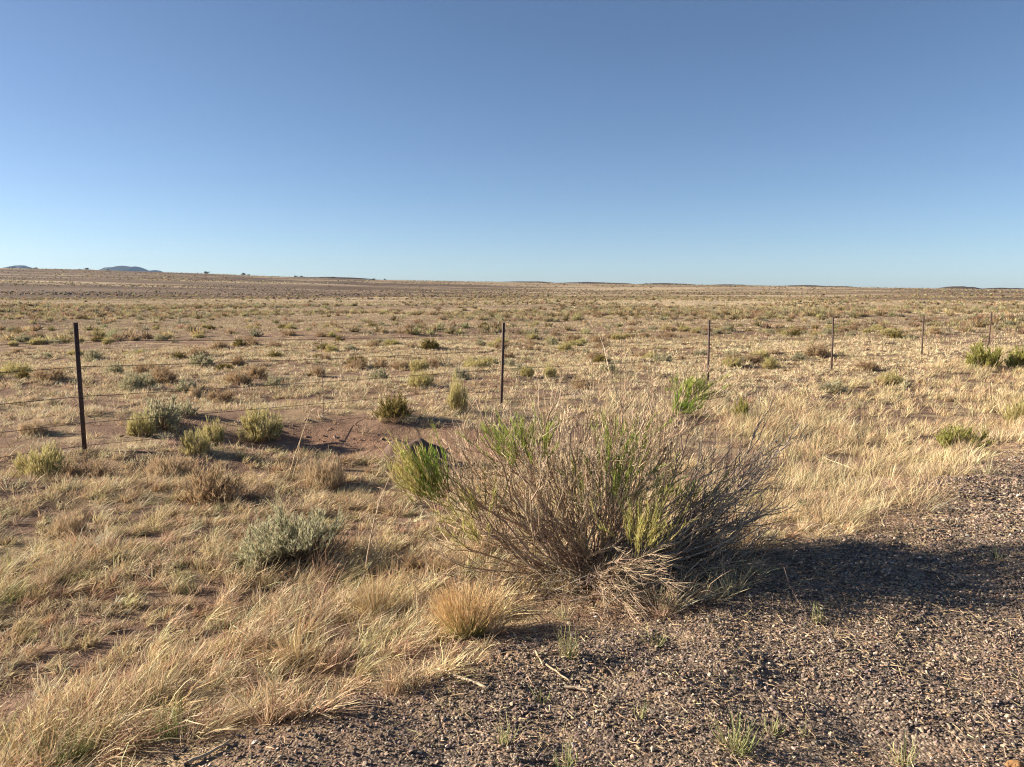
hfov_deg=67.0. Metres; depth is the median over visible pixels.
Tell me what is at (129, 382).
sagebrush
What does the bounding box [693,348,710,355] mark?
sagebrush
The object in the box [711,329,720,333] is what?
sagebrush
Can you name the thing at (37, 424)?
dry bunchgrass
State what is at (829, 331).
sagebrush
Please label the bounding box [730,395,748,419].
green shrub
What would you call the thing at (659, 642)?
grass tuft
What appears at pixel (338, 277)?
mesa
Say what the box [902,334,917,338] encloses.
sagebrush
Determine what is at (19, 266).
distant hill
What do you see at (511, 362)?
sagebrush
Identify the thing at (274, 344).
brown shrub
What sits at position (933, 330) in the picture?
brown shrub
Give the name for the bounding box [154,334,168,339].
sagebrush
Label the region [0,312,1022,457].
wire fence
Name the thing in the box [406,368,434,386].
rabbitbrush
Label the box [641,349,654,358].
rabbitbrush
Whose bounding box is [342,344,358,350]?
sagebrush
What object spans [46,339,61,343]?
sagebrush
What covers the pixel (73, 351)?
rabbitbrush
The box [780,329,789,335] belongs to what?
rabbitbrush
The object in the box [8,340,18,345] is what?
rabbitbrush
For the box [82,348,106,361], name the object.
sagebrush
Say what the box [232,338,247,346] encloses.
dark shrub
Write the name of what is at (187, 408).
sagebrush
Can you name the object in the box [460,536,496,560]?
dry bunchgrass
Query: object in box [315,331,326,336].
brown shrub
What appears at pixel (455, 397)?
rabbitbrush
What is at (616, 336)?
rabbitbrush
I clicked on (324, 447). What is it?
dirt crumbs
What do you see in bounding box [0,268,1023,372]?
scrub
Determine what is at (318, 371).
brown shrub
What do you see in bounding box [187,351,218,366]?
sagebrush
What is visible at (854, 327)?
brown shrub
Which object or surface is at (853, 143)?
sky
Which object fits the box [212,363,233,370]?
dark shrub
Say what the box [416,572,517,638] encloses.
bunchgrass
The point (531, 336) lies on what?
rabbitbrush
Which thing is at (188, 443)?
rabbitbrush
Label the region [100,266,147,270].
distant hill
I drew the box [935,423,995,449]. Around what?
green shrub
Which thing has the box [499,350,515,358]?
brown shrub
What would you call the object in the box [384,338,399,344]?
rabbitbrush
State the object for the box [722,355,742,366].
rabbitbrush
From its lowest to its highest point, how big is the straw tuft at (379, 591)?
0.254 m
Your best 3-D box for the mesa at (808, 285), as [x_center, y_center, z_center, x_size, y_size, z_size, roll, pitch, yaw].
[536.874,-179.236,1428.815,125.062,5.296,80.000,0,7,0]
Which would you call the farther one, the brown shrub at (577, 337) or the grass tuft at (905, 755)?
the brown shrub at (577, 337)
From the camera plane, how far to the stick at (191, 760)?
2.58 m
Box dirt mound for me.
[378,438,457,467]
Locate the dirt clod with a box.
[1004,760,1023,766]
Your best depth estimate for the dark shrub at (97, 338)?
33.10 m
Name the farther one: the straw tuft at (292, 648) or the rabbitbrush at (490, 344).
the rabbitbrush at (490, 344)
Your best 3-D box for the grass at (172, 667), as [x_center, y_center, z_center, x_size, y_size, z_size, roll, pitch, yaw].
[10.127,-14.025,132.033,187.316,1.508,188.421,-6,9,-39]
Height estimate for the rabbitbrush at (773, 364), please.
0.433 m
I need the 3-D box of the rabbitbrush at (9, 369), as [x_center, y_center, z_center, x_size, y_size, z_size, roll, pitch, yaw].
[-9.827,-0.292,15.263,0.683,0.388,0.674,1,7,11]
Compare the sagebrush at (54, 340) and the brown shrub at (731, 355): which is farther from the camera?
the sagebrush at (54, 340)
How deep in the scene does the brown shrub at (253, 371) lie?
14.82 m
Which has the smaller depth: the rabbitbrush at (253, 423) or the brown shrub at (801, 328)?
the rabbitbrush at (253, 423)
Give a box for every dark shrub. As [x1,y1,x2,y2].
[15,367,30,379]
[90,336,104,341]
[173,352,186,358]
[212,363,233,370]
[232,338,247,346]
[264,350,284,357]
[277,324,285,328]
[313,343,325,349]
[334,335,344,341]
[345,353,367,364]
[372,390,412,420]
[418,335,441,349]
[592,353,609,362]
[790,328,802,335]
[888,330,902,338]
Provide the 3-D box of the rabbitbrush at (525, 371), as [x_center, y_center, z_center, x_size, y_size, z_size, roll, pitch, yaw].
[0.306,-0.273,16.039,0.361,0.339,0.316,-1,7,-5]
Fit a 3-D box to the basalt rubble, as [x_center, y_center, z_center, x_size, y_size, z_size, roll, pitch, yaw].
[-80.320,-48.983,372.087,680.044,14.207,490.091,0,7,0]
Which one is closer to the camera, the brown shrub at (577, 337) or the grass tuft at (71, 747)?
the grass tuft at (71, 747)
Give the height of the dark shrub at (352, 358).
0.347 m
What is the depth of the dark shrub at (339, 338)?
31.81 m
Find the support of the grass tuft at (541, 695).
on the ground at (348, 430)
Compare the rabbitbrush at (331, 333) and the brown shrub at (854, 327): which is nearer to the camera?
the rabbitbrush at (331, 333)
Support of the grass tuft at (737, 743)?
on the ground at (348, 430)
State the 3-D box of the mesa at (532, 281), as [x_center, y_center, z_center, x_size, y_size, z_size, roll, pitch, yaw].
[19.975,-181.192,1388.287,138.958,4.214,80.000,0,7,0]
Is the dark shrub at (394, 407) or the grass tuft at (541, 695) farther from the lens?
the dark shrub at (394, 407)
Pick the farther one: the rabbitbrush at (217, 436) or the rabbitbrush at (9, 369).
the rabbitbrush at (9, 369)
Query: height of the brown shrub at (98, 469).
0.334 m
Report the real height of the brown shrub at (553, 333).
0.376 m
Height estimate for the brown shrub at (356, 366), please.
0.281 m
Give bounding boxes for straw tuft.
[254,620,331,666]
[331,563,414,615]
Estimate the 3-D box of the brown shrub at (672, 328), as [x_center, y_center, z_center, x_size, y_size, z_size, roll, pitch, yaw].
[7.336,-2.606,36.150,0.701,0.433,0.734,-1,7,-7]
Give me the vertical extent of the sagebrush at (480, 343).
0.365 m
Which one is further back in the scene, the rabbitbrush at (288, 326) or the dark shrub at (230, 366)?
the rabbitbrush at (288, 326)
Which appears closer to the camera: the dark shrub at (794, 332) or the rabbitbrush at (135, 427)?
the rabbitbrush at (135, 427)
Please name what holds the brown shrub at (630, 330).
on the ground at (348, 430)
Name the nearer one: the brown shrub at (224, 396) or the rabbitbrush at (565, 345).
the brown shrub at (224, 396)
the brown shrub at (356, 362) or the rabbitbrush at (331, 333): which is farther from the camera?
the rabbitbrush at (331, 333)
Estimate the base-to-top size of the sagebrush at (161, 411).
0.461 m
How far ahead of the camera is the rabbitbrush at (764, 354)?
23.01 m
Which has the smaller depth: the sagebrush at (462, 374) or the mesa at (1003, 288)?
the sagebrush at (462, 374)
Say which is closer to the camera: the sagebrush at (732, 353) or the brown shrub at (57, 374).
the brown shrub at (57, 374)
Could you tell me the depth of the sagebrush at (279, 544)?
4.92 m
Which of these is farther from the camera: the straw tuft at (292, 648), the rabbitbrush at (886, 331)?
the rabbitbrush at (886, 331)
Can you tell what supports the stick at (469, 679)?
on the ground at (348, 430)
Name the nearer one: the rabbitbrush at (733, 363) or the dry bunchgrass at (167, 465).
the dry bunchgrass at (167, 465)
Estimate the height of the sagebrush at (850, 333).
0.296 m
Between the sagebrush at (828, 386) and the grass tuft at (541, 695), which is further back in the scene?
the sagebrush at (828, 386)
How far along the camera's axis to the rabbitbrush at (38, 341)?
30.81 m
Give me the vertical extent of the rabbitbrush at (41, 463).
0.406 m
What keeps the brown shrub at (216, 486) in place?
on the ground at (348, 430)
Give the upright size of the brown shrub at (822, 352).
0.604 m
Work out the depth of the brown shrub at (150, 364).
17.49 m
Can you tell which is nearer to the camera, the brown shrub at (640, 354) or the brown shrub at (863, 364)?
the brown shrub at (863, 364)
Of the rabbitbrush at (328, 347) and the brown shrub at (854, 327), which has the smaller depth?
the rabbitbrush at (328, 347)
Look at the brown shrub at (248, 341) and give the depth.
28.51 m
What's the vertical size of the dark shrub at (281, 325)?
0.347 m
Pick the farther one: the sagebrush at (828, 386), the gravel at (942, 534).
the sagebrush at (828, 386)
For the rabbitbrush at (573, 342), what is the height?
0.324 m
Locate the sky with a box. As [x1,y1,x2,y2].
[0,0,1023,288]
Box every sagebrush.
[11,333,32,341]
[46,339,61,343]
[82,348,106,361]
[103,361,123,373]
[115,370,147,391]
[131,393,182,430]
[136,371,159,387]
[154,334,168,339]
[172,376,196,392]
[173,398,200,417]
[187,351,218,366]
[225,497,353,576]
[262,374,280,386]
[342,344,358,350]
[366,367,388,379]
[368,337,386,342]
[449,365,471,379]
[473,339,485,346]
[504,358,515,366]
[511,362,534,371]
[545,336,557,345]
[600,361,619,372]
[645,352,672,362]
[647,325,657,330]
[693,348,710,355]
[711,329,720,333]
[722,325,733,330]
[723,349,741,357]
[787,352,805,360]
[817,378,850,393]
[822,328,834,334]
[845,331,855,335]
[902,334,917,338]
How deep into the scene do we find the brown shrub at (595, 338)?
30.33 m
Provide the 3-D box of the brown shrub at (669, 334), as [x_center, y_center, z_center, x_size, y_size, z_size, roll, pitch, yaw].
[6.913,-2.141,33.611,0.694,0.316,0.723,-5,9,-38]
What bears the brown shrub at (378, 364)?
on the ground at (348, 430)
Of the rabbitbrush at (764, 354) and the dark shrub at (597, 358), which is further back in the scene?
the rabbitbrush at (764, 354)
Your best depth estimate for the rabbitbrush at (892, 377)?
17.30 m
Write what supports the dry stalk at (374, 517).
on the ground at (348, 430)
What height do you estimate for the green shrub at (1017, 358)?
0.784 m
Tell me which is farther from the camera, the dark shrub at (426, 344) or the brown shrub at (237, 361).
the dark shrub at (426, 344)
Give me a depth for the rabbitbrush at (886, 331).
35.34 m
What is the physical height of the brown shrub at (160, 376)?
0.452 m
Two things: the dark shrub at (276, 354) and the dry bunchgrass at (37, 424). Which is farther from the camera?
the dark shrub at (276, 354)
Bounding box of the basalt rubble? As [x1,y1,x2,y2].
[1,276,1017,300]
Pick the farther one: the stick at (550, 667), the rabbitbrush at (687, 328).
the rabbitbrush at (687, 328)
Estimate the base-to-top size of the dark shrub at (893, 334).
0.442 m
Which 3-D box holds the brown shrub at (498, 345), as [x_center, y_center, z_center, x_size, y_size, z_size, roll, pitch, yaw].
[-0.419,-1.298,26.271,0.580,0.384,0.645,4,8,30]
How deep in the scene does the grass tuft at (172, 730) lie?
2.75 m
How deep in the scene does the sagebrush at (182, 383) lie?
12.91 m
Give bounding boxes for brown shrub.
[11,347,24,352]
[30,365,70,380]
[34,331,45,337]
[52,448,114,481]
[131,361,152,374]
[140,362,159,369]
[148,360,177,382]
[175,455,249,506]
[188,343,209,356]
[202,384,235,403]
[209,339,228,348]
[221,365,254,384]
[229,350,245,365]
[246,337,258,345]
[247,363,268,378]
[266,341,284,346]
[282,329,297,335]
[308,363,325,376]
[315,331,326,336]
[318,352,331,359]
[343,356,367,367]
[344,362,366,370]
[364,340,378,346]
[373,357,387,367]
[389,356,411,369]
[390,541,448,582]
[425,356,440,365]
[493,342,508,349]
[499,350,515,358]
[523,344,533,350]
[551,329,560,335]
[564,332,581,340]
[572,373,597,389]
[585,349,598,359]
[590,332,606,342]
[592,340,609,348]
[626,326,638,331]
[633,348,646,357]
[635,363,653,371]
[638,331,650,336]
[662,324,675,331]
[662,332,676,336]
[676,353,686,359]
[721,351,743,361]
[744,351,764,362]
[768,348,779,354]
[794,325,808,330]
[801,340,830,356]
[839,326,848,330]
[849,324,858,329]
[855,357,878,370]
[929,325,943,333]
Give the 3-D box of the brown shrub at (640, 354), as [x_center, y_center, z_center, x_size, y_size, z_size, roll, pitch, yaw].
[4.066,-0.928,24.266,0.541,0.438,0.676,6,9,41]
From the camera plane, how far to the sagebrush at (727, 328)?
35.52 m
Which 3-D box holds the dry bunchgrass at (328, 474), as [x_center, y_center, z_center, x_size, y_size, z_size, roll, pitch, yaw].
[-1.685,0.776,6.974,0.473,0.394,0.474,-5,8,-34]
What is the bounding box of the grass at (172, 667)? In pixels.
[0,297,1023,766]
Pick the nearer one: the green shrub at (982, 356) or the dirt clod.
the dirt clod
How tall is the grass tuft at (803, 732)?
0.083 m
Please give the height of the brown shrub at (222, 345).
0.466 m
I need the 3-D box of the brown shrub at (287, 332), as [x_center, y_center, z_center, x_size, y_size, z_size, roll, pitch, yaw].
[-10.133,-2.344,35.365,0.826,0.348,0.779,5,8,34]
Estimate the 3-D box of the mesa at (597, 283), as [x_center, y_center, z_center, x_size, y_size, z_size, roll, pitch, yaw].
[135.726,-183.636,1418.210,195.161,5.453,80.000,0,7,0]
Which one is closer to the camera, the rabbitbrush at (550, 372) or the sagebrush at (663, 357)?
the rabbitbrush at (550, 372)
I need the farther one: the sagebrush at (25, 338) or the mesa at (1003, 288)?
the mesa at (1003, 288)
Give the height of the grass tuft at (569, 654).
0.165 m
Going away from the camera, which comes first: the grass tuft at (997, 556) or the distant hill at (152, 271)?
the grass tuft at (997, 556)
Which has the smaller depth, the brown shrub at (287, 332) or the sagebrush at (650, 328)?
the brown shrub at (287, 332)
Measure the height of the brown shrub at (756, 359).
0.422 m
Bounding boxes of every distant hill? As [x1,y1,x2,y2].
[4,265,32,268]
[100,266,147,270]
[141,270,161,271]
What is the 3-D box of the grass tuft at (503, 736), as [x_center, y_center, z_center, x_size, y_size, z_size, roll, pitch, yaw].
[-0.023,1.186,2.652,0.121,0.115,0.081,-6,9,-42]
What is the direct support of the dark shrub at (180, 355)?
on the ground at (348, 430)
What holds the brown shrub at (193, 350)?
on the ground at (348, 430)
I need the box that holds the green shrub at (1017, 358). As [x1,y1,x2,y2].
[1005,344,1023,368]
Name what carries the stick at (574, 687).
on the ground at (348, 430)
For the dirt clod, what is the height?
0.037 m
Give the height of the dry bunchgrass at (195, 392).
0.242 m
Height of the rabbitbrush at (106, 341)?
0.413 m
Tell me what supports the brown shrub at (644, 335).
on the ground at (348, 430)
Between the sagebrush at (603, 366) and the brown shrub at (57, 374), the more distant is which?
the sagebrush at (603, 366)
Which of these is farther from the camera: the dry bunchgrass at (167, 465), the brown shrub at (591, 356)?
the brown shrub at (591, 356)
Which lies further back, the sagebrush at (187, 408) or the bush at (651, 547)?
the sagebrush at (187, 408)
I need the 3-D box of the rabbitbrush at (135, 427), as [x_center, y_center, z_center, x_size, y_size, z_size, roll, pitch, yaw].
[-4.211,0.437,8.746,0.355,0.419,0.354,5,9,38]
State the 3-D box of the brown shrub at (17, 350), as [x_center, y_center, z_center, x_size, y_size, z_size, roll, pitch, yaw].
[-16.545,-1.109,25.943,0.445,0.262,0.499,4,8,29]
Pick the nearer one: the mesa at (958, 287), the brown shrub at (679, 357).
the brown shrub at (679, 357)
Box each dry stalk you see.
[289,409,310,475]
[291,442,299,480]
[364,464,395,578]
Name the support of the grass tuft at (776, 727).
on the ground at (348, 430)
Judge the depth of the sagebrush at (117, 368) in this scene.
16.01 m
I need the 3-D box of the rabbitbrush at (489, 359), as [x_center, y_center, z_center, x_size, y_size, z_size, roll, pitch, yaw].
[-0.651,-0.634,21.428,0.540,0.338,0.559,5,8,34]
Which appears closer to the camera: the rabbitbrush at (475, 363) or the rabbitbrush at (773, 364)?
the rabbitbrush at (475, 363)
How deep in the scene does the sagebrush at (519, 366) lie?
17.19 m
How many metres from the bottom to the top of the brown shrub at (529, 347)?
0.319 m
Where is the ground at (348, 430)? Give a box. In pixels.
[0,268,1023,766]
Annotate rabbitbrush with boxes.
[0,359,33,374]
[1,438,74,479]
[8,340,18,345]
[27,336,45,344]
[67,347,83,355]
[101,337,113,343]
[125,404,158,436]
[177,426,210,455]
[192,333,204,337]
[197,414,226,446]
[235,399,283,442]
[284,323,296,328]
[324,343,338,351]
[326,330,336,336]
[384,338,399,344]
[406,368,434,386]
[409,357,430,371]
[446,371,469,412]
[461,356,492,368]
[482,356,496,363]
[486,341,500,346]
[493,336,510,343]
[519,364,533,376]
[526,334,539,339]
[543,364,556,376]
[557,341,572,351]
[567,340,581,345]
[609,331,624,339]
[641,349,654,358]
[677,324,691,331]
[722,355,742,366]
[748,349,770,358]
[760,357,780,369]
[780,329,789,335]
[862,327,874,332]
[875,367,903,385]
[876,327,893,335]
[999,397,1023,426]
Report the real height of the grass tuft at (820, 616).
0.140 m
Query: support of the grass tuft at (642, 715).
on the ground at (348, 430)
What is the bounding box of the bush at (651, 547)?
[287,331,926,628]
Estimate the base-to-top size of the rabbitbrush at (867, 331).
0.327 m
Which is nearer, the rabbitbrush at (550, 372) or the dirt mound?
the dirt mound
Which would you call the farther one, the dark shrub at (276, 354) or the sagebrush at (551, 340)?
the sagebrush at (551, 340)
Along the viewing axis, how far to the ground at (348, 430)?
4.21 m
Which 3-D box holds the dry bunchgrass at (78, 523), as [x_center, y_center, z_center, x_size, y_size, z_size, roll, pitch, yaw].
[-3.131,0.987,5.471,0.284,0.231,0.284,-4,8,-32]
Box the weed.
[795,495,814,508]
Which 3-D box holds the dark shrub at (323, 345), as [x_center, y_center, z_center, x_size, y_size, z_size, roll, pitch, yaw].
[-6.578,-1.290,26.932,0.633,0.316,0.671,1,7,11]
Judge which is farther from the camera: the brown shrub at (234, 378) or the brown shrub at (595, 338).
the brown shrub at (595, 338)
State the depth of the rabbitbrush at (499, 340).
29.92 m
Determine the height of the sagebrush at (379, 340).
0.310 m
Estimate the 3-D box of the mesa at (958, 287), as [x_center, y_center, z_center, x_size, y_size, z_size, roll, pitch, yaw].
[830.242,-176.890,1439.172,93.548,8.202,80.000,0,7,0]
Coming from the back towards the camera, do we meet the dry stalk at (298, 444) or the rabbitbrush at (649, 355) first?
the rabbitbrush at (649, 355)
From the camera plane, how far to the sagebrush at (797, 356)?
23.08 m
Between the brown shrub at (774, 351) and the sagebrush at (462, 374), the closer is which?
the sagebrush at (462, 374)
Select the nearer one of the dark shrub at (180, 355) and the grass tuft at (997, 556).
the grass tuft at (997, 556)
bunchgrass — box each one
[16,416,48,435]
[47,509,87,538]
[141,448,196,480]
[188,386,201,396]
[300,451,347,491]
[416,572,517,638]
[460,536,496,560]
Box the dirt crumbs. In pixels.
[11,416,585,481]
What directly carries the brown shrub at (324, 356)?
on the ground at (348, 430)
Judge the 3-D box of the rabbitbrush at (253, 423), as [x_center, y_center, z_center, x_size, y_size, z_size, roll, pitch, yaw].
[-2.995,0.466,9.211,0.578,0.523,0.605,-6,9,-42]
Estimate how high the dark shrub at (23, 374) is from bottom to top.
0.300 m
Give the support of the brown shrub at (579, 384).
on the ground at (348, 430)
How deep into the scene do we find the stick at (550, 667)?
3.09 m
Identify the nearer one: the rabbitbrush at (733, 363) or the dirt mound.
the dirt mound
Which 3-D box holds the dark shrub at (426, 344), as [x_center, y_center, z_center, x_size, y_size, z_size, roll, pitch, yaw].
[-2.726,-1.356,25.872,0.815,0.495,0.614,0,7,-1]
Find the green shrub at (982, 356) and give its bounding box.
[963,340,1006,369]
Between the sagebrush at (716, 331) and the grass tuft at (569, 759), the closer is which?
the grass tuft at (569, 759)
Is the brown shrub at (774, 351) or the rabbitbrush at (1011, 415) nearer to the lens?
the rabbitbrush at (1011, 415)
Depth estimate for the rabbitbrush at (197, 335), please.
34.24 m
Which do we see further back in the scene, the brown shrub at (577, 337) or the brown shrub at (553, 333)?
the brown shrub at (553, 333)
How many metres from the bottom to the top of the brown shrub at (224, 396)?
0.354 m
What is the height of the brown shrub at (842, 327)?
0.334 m
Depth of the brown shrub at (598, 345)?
27.04 m
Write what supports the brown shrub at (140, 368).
on the ground at (348, 430)
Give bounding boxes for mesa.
[302,277,366,278]
[512,281,552,282]
[567,282,629,283]
[649,283,692,284]
[789,285,830,286]
[942,286,980,288]
[982,288,1023,289]
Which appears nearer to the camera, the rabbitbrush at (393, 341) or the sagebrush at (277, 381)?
the sagebrush at (277, 381)
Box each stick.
[187,739,230,763]
[438,668,488,688]
[545,663,569,681]
[564,685,588,691]
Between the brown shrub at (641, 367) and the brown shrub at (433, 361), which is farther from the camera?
the brown shrub at (433, 361)
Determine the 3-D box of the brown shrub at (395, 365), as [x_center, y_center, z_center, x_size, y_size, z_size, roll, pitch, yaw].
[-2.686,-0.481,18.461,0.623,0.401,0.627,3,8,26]
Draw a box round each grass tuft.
[16,706,96,766]
[140,693,197,740]
[489,714,524,745]
[528,685,552,702]
[548,730,577,766]
[554,623,582,658]
[630,700,648,719]
[640,619,668,646]
[706,707,768,756]
[758,714,787,738]
[798,726,812,737]
[810,601,829,623]
[880,724,921,766]
[994,547,1005,562]
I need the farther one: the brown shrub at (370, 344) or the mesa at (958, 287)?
the mesa at (958, 287)
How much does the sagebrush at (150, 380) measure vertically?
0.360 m
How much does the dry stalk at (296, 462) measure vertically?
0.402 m
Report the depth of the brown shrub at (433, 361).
19.91 m
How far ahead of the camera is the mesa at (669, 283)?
1410.90 m
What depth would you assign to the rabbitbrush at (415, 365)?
17.50 m
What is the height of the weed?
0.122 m
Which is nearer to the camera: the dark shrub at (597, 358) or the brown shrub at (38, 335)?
the dark shrub at (597, 358)
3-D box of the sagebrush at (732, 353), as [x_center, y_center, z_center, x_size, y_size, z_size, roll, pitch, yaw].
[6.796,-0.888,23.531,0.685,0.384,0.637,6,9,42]
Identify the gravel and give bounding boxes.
[80,434,1023,766]
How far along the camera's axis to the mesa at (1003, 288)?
1433.28 m
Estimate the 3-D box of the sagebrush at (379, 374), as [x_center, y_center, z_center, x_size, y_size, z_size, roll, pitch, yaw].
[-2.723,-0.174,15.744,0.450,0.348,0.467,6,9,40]

